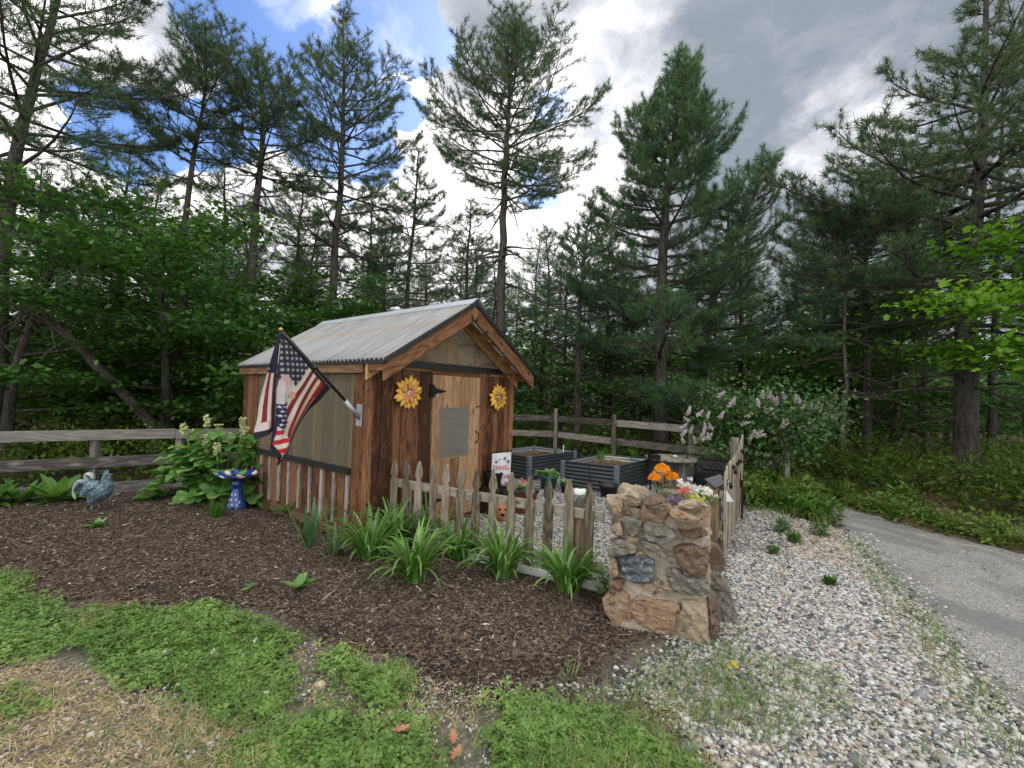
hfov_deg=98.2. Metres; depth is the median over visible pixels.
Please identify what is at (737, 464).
light string
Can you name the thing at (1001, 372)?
sapling
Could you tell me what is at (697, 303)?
pine tree
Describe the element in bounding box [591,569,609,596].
woolly thyme
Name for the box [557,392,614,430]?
sapling
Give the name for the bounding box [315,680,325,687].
stone
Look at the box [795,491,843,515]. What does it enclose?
broadleaf plant
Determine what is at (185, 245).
maple tree
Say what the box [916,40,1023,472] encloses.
pine tree
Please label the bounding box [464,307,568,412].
sapling
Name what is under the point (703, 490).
white phlox
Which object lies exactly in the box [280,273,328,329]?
pine tree
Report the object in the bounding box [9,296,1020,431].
distant woods
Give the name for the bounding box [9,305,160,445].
sapling
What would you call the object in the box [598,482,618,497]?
flower pot
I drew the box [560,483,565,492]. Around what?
flower pot
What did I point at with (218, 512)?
ornamental grass
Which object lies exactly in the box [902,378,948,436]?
sapling
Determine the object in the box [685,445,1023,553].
verge
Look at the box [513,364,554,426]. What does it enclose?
sapling
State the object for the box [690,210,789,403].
pine tree
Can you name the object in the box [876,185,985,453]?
pine tree
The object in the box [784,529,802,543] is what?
weed
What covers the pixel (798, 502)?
broadleaf plant
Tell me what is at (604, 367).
pine tree
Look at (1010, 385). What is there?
sapling
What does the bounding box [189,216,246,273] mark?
pine tree
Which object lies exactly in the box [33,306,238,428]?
sapling
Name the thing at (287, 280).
pine tree
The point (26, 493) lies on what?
broadleaf plant
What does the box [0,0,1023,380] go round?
sky
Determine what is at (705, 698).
lawn grass
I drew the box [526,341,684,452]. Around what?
sapling
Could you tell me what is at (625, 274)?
pine tree
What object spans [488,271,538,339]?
pine tree
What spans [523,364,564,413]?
sapling
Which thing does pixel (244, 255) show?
pine tree
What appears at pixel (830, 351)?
sapling
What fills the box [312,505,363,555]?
iris
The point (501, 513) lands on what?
face jar
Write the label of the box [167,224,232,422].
pine tree
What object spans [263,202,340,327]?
pine tree
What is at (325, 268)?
pine tree
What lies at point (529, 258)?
pine tree
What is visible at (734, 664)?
buttercup
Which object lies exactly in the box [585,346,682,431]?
sapling
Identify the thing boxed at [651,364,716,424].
sapling
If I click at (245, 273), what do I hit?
pine tree
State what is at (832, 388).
sapling
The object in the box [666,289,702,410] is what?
pine tree
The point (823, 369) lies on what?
sapling
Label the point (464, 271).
pine tree
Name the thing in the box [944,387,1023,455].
sapling
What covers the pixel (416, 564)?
daylily
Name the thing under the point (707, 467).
compost tumbler
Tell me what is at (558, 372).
sapling
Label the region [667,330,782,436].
sapling
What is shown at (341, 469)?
window sill
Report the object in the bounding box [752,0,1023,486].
pine tree
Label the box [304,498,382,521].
daylily
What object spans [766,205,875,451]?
pine tree
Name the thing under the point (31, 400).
maple tree
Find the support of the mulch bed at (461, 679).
on the ground at (64, 654)
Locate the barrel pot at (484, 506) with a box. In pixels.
[480,484,505,514]
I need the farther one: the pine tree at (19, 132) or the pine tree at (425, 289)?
the pine tree at (425, 289)
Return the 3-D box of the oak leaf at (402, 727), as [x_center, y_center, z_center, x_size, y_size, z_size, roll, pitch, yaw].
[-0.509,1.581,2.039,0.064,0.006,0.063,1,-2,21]
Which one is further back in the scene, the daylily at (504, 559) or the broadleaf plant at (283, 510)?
the broadleaf plant at (283, 510)
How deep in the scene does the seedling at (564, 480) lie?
7.33 m
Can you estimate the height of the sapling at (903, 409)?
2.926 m
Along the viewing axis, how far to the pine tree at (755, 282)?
30.12 m
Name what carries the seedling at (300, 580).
on the mulch bed at (461, 679)
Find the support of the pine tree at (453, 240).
on the ground at (64, 654)
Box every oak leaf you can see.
[392,723,410,731]
[448,728,458,743]
[450,744,462,758]
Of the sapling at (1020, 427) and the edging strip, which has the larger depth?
the sapling at (1020, 427)
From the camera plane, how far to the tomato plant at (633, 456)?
8.25 m
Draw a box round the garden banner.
[490,449,511,485]
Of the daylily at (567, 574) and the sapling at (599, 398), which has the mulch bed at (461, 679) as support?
the daylily at (567, 574)
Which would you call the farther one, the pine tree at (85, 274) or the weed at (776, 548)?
the pine tree at (85, 274)
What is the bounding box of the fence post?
[706,483,720,545]
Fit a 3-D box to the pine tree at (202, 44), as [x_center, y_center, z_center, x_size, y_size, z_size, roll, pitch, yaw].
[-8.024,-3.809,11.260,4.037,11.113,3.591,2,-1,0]
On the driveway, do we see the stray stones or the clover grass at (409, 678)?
the stray stones
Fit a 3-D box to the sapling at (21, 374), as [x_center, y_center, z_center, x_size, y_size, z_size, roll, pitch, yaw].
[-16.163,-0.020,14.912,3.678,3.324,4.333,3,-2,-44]
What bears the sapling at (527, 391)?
on the ground at (64, 654)
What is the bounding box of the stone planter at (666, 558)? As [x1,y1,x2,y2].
[602,482,725,643]
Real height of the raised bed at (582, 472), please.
0.487 m
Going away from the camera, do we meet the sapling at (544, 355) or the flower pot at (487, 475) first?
the flower pot at (487, 475)
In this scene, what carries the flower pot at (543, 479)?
on the gravel yard at (638, 671)
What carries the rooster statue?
on the mulch bed at (461, 679)
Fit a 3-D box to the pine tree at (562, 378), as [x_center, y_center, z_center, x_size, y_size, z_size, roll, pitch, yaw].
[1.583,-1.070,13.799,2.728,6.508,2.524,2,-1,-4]
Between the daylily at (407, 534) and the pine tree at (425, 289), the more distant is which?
the pine tree at (425, 289)
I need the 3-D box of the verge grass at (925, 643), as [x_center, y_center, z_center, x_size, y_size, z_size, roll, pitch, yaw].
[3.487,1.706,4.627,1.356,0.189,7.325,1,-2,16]
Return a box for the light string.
[729,449,744,489]
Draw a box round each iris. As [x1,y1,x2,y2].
[284,495,329,547]
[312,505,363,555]
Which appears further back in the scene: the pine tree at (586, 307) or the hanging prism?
the pine tree at (586, 307)
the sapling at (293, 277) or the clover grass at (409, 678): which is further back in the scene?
the sapling at (293, 277)
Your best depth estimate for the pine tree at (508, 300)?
26.52 m
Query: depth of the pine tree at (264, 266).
40.59 m
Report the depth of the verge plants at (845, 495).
5.88 m
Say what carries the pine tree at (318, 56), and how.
on the ground at (64, 654)
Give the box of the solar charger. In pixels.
[704,474,730,488]
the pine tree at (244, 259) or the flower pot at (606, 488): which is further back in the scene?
the pine tree at (244, 259)
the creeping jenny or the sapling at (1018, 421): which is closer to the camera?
the creeping jenny
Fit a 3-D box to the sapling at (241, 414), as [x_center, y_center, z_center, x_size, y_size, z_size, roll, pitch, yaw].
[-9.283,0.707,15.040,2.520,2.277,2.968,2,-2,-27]
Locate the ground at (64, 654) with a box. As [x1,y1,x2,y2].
[0,404,1023,767]
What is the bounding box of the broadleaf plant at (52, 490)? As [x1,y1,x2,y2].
[27,474,85,507]
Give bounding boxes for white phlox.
[676,478,720,508]
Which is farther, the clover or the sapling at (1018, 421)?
the sapling at (1018, 421)
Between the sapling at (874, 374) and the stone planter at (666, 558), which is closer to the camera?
the stone planter at (666, 558)
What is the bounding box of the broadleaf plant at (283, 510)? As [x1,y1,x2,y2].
[268,501,295,514]
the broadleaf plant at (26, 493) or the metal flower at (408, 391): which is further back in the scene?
the broadleaf plant at (26, 493)
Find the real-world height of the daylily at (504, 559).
0.496 m
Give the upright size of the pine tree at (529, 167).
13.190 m
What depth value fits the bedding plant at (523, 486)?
6.01 m
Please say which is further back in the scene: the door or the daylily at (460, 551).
the door
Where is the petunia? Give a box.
[662,484,690,501]
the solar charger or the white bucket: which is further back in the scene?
the white bucket
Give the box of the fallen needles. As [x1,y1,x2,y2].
[722,502,987,692]
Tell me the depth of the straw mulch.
7.99 m
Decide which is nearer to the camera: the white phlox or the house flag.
the white phlox
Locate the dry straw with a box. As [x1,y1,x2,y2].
[0,597,774,767]
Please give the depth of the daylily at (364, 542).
4.03 m
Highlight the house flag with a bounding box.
[254,327,361,465]
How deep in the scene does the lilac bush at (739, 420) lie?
7.62 m
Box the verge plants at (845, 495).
[807,470,1023,550]
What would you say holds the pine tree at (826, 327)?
on the ground at (64, 654)
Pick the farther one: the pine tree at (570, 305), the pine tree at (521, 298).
the pine tree at (521, 298)
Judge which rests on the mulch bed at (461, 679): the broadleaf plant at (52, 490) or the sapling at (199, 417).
the broadleaf plant at (52, 490)
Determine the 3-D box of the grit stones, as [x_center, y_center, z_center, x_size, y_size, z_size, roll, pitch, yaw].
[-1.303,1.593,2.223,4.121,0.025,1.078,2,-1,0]
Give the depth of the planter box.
5.84 m
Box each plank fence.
[0,428,240,498]
[430,408,789,481]
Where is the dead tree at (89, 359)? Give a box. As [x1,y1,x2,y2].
[0,281,167,465]
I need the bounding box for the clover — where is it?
[0,564,711,767]
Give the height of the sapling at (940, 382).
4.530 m
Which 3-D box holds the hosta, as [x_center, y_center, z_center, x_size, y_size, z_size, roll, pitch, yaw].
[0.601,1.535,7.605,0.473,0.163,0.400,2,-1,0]
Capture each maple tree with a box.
[0,159,311,451]
[0,162,254,460]
[9,193,244,443]
[9,213,136,407]
[131,265,353,409]
[156,264,413,374]
[847,216,1023,385]
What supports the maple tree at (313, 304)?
on the ground at (64, 654)
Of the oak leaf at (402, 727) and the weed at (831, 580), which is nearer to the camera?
the oak leaf at (402, 727)
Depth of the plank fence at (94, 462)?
6.32 m
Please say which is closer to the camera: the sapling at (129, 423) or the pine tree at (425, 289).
the sapling at (129, 423)
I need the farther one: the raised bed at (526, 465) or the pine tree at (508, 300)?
the pine tree at (508, 300)
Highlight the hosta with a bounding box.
[533,468,560,479]
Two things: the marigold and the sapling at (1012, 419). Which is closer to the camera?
the marigold
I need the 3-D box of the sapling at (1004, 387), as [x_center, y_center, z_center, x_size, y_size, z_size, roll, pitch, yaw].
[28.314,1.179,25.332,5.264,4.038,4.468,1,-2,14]
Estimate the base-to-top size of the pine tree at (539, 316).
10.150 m
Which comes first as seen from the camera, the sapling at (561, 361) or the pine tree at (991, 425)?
the pine tree at (991, 425)
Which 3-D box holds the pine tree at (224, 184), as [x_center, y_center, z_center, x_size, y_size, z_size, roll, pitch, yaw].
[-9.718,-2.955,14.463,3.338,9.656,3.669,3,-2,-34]
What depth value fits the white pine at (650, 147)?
11.48 m
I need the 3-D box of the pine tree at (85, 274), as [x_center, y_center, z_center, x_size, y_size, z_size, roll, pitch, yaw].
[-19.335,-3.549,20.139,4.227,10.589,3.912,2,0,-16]
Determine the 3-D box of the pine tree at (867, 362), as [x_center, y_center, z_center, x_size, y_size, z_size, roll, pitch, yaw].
[8.419,-1.487,10.824,4.686,7.353,3.946,1,-2,35]
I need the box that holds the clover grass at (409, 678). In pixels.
[0,553,583,693]
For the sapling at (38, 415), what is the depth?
12.15 m
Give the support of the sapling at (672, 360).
on the ground at (64, 654)
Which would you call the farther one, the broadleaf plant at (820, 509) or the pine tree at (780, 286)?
the pine tree at (780, 286)
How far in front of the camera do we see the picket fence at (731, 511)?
5.21 m
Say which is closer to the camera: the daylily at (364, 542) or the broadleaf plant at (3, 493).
the daylily at (364, 542)
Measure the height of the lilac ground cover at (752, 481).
0.709 m
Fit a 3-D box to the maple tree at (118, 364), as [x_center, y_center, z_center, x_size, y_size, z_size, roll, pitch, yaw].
[-10.561,-1.562,11.962,7.834,6.482,7.375,2,-1,0]
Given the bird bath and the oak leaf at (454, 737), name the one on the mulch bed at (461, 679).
the bird bath
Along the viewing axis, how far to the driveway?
3.97 m
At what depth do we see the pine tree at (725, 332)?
18.19 m
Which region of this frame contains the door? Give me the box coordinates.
[427,375,480,519]
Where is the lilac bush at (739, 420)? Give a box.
[678,373,885,477]
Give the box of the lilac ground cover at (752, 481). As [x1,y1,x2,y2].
[743,460,845,522]
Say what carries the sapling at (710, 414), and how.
on the ground at (64, 654)
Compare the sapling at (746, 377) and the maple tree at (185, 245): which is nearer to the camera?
the maple tree at (185, 245)
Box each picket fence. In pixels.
[389,459,604,579]
[719,434,742,554]
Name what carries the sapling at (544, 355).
on the ground at (64, 654)
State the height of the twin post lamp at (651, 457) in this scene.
0.832 m
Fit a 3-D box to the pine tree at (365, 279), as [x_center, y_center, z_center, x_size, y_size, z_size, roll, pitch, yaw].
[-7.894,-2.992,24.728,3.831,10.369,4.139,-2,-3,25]
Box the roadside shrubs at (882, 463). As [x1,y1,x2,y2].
[762,423,1023,524]
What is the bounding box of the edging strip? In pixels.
[465,552,598,590]
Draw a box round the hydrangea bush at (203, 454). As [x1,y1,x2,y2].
[128,414,270,509]
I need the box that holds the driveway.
[645,449,1023,724]
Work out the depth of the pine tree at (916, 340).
13.30 m
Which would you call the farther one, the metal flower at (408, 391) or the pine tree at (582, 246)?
the pine tree at (582, 246)
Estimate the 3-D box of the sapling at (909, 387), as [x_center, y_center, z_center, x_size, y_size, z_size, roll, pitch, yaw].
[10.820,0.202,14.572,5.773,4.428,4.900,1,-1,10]
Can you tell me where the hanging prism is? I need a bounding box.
[723,480,732,501]
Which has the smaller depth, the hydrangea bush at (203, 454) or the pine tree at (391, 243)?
the hydrangea bush at (203, 454)
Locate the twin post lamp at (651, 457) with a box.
[648,454,660,491]
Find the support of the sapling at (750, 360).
on the ground at (64, 654)
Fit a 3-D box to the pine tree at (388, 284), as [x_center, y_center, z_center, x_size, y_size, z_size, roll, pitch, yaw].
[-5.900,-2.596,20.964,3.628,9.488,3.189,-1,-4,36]
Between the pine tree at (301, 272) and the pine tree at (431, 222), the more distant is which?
the pine tree at (301, 272)
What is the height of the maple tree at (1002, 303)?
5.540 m
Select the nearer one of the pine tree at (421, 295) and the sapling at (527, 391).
the sapling at (527, 391)
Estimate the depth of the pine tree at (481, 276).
14.04 m
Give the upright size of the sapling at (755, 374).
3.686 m
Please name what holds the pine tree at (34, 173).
on the ground at (64, 654)
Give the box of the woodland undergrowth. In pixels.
[0,401,820,484]
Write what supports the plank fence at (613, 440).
on the ground at (64, 654)
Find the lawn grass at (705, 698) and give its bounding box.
[0,566,980,767]
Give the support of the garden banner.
on the gravel yard at (638, 671)
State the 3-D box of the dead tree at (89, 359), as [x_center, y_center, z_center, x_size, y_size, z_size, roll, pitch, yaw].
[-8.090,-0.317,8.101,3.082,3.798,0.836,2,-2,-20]
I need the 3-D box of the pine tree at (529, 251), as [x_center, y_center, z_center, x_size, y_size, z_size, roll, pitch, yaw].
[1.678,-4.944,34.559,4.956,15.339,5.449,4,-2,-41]
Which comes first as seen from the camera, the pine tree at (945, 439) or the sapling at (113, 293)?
the sapling at (113, 293)
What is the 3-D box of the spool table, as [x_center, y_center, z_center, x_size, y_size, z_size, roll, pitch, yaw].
[2.885,1.592,7.964,0.897,0.552,0.900,2,-1,0]
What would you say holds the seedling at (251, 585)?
on the mulch bed at (461, 679)
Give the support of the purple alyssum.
in the stone planter at (666, 558)
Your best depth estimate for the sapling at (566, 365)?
23.86 m
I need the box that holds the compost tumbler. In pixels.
[692,457,742,518]
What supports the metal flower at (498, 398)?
attached to the garden shed
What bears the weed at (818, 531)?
on the gravel yard at (638, 671)
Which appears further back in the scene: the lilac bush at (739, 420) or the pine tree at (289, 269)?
the pine tree at (289, 269)
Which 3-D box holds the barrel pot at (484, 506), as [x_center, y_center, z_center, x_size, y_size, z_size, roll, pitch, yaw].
[-0.265,1.545,5.942,0.356,0.361,0.356,2,-1,0]
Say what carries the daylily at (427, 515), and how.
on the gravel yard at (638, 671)
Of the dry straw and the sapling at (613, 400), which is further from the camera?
the sapling at (613, 400)
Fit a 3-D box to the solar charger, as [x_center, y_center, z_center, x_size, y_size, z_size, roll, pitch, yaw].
[2.156,1.022,4.657,0.233,0.127,0.142,2,-2,-20]
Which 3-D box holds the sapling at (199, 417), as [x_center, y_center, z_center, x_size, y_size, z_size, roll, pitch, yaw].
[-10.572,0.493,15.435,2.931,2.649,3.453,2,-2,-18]
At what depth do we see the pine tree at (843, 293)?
22.41 m
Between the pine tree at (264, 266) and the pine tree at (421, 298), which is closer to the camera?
the pine tree at (421, 298)
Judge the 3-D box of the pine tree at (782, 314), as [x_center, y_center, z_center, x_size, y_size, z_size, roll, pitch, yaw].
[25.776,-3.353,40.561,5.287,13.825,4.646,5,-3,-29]
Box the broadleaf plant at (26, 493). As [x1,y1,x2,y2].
[0,478,41,501]
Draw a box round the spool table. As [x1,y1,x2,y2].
[645,454,696,490]
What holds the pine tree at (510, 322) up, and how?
on the ground at (64, 654)
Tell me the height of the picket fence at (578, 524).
0.889 m
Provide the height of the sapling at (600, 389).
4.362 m
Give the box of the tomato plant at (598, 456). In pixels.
[596,449,607,460]
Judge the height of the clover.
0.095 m
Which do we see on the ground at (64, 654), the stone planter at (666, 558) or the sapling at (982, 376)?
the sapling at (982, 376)
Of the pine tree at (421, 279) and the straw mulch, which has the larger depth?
the pine tree at (421, 279)
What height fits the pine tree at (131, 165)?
9.493 m
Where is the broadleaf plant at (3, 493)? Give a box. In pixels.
[0,480,37,506]
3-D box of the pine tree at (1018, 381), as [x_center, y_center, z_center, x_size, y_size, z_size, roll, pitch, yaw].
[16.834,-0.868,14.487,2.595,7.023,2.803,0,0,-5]
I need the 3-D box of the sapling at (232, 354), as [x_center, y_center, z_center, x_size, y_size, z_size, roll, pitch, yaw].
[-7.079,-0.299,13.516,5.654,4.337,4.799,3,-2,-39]
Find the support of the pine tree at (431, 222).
on the ground at (64, 654)
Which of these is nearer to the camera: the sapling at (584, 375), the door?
the door
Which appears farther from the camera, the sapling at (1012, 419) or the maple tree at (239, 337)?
the sapling at (1012, 419)
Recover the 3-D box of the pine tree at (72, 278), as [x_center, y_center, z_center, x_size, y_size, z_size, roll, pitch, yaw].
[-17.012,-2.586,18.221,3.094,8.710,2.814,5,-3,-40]
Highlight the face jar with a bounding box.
[497,504,505,521]
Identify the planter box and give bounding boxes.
[497,485,538,514]
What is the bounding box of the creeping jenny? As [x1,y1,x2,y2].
[684,492,706,501]
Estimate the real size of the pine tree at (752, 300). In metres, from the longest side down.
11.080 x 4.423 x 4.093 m
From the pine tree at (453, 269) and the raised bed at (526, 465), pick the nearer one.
the raised bed at (526, 465)
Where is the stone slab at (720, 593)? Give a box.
[710,570,738,624]
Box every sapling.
[0,275,239,449]
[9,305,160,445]
[9,338,69,421]
[10,339,58,421]
[26,314,202,428]
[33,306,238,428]
[41,316,230,418]
[159,364,241,420]
[182,301,321,411]
[186,265,380,413]
[205,408,242,423]
[245,284,392,357]
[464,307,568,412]
[510,315,632,447]
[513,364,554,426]
[515,385,537,422]
[518,338,613,414]
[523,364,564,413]
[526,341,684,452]
[527,385,572,424]
[531,350,599,407]
[545,350,596,423]
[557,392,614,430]
[569,352,647,426]
[569,373,638,419]
[572,317,733,451]
[582,367,679,437]
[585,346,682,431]
[627,388,715,442]
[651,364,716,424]
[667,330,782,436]
[672,386,744,445]
[679,350,763,412]
[690,320,886,430]
[711,353,831,427]
[714,294,936,438]
[743,336,952,443]
[744,287,1023,438]
[754,356,882,417]
[784,331,938,425]
[786,383,891,452]
[812,316,1023,456]
[852,333,1006,425]
[888,384,928,443]
[890,361,1001,436]
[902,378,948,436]
[928,370,1021,443]
[932,392,1016,436]
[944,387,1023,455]
[979,374,1017,439]
[979,391,1021,431]
[982,404,1022,437]
[984,365,1023,437]
[999,372,1018,408]
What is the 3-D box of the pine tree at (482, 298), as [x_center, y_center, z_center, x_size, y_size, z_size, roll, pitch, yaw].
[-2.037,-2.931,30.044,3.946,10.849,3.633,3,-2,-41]
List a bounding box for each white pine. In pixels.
[544,40,797,463]
[615,141,810,454]
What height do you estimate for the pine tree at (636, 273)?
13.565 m
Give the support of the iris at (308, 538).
on the mulch bed at (461, 679)
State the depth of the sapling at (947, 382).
16.91 m
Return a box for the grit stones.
[0,642,647,767]
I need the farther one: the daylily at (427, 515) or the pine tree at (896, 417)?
the pine tree at (896, 417)
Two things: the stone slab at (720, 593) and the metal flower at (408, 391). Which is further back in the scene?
the metal flower at (408, 391)
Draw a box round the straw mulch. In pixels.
[585,456,631,466]
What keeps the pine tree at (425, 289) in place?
on the ground at (64, 654)
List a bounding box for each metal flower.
[394,375,421,409]
[489,383,506,410]
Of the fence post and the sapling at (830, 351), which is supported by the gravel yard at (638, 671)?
the fence post
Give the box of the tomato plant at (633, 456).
[626,448,636,460]
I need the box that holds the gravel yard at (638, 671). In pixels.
[435,472,1023,767]
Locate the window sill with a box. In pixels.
[253,447,350,473]
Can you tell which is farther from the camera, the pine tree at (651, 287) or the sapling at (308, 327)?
the pine tree at (651, 287)
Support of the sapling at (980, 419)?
on the ground at (64, 654)
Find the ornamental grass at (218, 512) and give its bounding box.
[203,496,239,517]
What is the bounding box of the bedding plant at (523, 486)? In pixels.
[516,479,534,489]
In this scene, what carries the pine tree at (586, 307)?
on the ground at (64, 654)
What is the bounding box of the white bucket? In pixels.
[687,477,699,495]
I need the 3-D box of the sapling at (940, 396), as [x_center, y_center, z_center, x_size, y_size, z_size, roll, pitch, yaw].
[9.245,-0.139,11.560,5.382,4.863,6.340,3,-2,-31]
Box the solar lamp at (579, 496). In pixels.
[573,487,585,507]
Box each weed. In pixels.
[764,544,781,554]
[769,517,794,532]
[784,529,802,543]
[808,520,832,536]
[819,574,839,584]
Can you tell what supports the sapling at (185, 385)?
on the ground at (64, 654)
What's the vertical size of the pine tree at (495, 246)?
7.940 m
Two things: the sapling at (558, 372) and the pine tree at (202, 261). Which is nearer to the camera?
the pine tree at (202, 261)
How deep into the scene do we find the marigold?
3.53 m
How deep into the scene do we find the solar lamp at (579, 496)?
3.82 m
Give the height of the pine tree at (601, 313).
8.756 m
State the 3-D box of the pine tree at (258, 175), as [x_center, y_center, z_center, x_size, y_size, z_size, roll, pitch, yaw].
[-6.721,-3.827,11.885,3.717,11.277,4.424,2,-1,0]
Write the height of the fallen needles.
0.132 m
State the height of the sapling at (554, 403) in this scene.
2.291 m
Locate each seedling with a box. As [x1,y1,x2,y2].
[81,517,107,527]
[240,582,257,590]
[284,572,315,588]
[557,477,571,484]
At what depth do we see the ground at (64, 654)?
2.30 m
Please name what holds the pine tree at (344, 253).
on the ground at (64, 654)
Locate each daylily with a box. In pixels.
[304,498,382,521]
[321,501,419,561]
[351,497,445,547]
[366,514,462,588]
[405,492,465,540]
[424,512,497,562]
[455,515,541,580]
[517,531,608,601]
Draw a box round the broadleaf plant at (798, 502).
[766,486,825,512]
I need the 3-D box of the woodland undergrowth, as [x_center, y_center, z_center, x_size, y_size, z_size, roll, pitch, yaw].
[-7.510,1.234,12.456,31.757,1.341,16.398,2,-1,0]
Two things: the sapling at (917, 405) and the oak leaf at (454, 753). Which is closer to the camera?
the oak leaf at (454, 753)
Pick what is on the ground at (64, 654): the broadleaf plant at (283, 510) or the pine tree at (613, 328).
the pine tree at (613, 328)
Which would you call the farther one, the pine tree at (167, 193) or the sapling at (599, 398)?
the sapling at (599, 398)
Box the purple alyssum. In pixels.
[665,497,687,504]
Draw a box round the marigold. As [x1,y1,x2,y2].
[648,463,678,494]
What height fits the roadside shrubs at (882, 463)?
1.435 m
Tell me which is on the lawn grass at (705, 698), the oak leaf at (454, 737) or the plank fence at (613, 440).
the oak leaf at (454, 737)
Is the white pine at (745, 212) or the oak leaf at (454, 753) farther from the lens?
the white pine at (745, 212)
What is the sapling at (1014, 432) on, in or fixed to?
on the ground at (64, 654)
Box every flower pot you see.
[483,470,502,487]
[539,475,557,488]
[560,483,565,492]
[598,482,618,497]
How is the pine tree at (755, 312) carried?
on the ground at (64, 654)
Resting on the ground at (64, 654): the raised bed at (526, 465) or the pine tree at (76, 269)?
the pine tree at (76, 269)
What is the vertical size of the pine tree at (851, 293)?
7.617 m
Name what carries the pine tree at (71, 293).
on the ground at (64, 654)
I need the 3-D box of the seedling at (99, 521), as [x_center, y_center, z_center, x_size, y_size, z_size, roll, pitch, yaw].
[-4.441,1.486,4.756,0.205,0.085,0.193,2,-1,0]
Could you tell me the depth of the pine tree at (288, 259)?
15.32 m
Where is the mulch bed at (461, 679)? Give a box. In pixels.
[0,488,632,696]
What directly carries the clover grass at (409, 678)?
on the mulch bed at (461, 679)
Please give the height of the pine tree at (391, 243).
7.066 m
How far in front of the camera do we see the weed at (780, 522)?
5.41 m
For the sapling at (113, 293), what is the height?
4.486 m
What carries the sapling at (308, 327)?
on the ground at (64, 654)
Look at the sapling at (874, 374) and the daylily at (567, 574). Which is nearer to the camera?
the daylily at (567, 574)
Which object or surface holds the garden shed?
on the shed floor
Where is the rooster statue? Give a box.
[72,469,113,509]
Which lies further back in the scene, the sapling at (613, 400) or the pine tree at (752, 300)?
the pine tree at (752, 300)
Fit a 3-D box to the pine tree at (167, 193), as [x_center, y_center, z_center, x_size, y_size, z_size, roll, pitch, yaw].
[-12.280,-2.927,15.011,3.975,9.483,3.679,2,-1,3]
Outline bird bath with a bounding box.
[215,469,258,509]
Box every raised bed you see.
[512,446,576,480]
[560,454,652,493]
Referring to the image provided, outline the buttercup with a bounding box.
[727,659,739,673]
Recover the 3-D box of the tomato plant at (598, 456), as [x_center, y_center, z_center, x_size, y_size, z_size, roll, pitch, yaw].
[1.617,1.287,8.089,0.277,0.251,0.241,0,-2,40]
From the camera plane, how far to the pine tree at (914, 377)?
18.98 m
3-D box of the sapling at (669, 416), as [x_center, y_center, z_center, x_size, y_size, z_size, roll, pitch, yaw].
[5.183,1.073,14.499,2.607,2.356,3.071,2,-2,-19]
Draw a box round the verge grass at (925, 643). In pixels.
[744,495,1023,767]
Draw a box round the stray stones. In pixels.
[788,508,1023,728]
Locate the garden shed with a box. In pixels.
[237,298,536,543]
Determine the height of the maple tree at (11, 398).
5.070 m
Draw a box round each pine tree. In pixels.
[0,0,218,445]
[0,152,101,420]
[13,221,75,317]
[15,183,117,427]
[22,217,99,327]
[51,132,182,427]
[52,201,124,317]
[71,219,116,297]
[84,161,194,391]
[108,0,280,440]
[151,207,241,425]
[158,152,275,427]
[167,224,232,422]
[183,28,339,357]
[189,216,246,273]
[198,221,268,364]
[210,199,277,427]
[222,0,435,318]
[228,257,273,346]
[233,249,280,304]
[244,170,352,305]
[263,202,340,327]
[265,246,324,303]
[269,256,321,306]
[271,240,328,302]
[278,235,345,324]
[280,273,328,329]
[322,179,413,318]
[341,218,411,314]
[341,241,397,309]
[345,237,420,307]
[346,139,466,312]
[396,243,458,307]
[396,264,441,307]
[399,281,434,307]
[409,0,613,352]
[409,259,445,306]
[418,195,512,442]
[437,246,479,302]
[447,234,518,412]
[453,248,508,326]
[459,276,513,324]
[469,237,534,348]
[482,262,530,340]
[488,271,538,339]
[490,288,519,349]
[505,202,658,455]
[508,221,569,402]
[512,225,592,441]
[516,275,564,414]
[523,251,598,448]
[523,268,576,405]
[553,202,653,444]
[561,257,650,448]
[567,261,602,353]
[583,280,614,332]
[595,249,673,347]
[610,271,653,428]
[644,258,682,306]
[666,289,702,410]
[672,261,725,374]
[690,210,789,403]
[711,263,774,383]
[715,243,786,373]
[719,239,773,317]
[726,268,773,370]
[746,227,862,451]
[748,157,1003,466]
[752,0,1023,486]
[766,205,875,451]
[768,281,807,339]
[775,200,920,471]
[804,239,1022,464]
[810,254,879,360]
[837,260,902,358]
[848,246,943,449]
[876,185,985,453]
[885,283,939,447]
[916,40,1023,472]
[930,259,1001,446]
[979,274,1023,441]
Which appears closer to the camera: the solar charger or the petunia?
the petunia

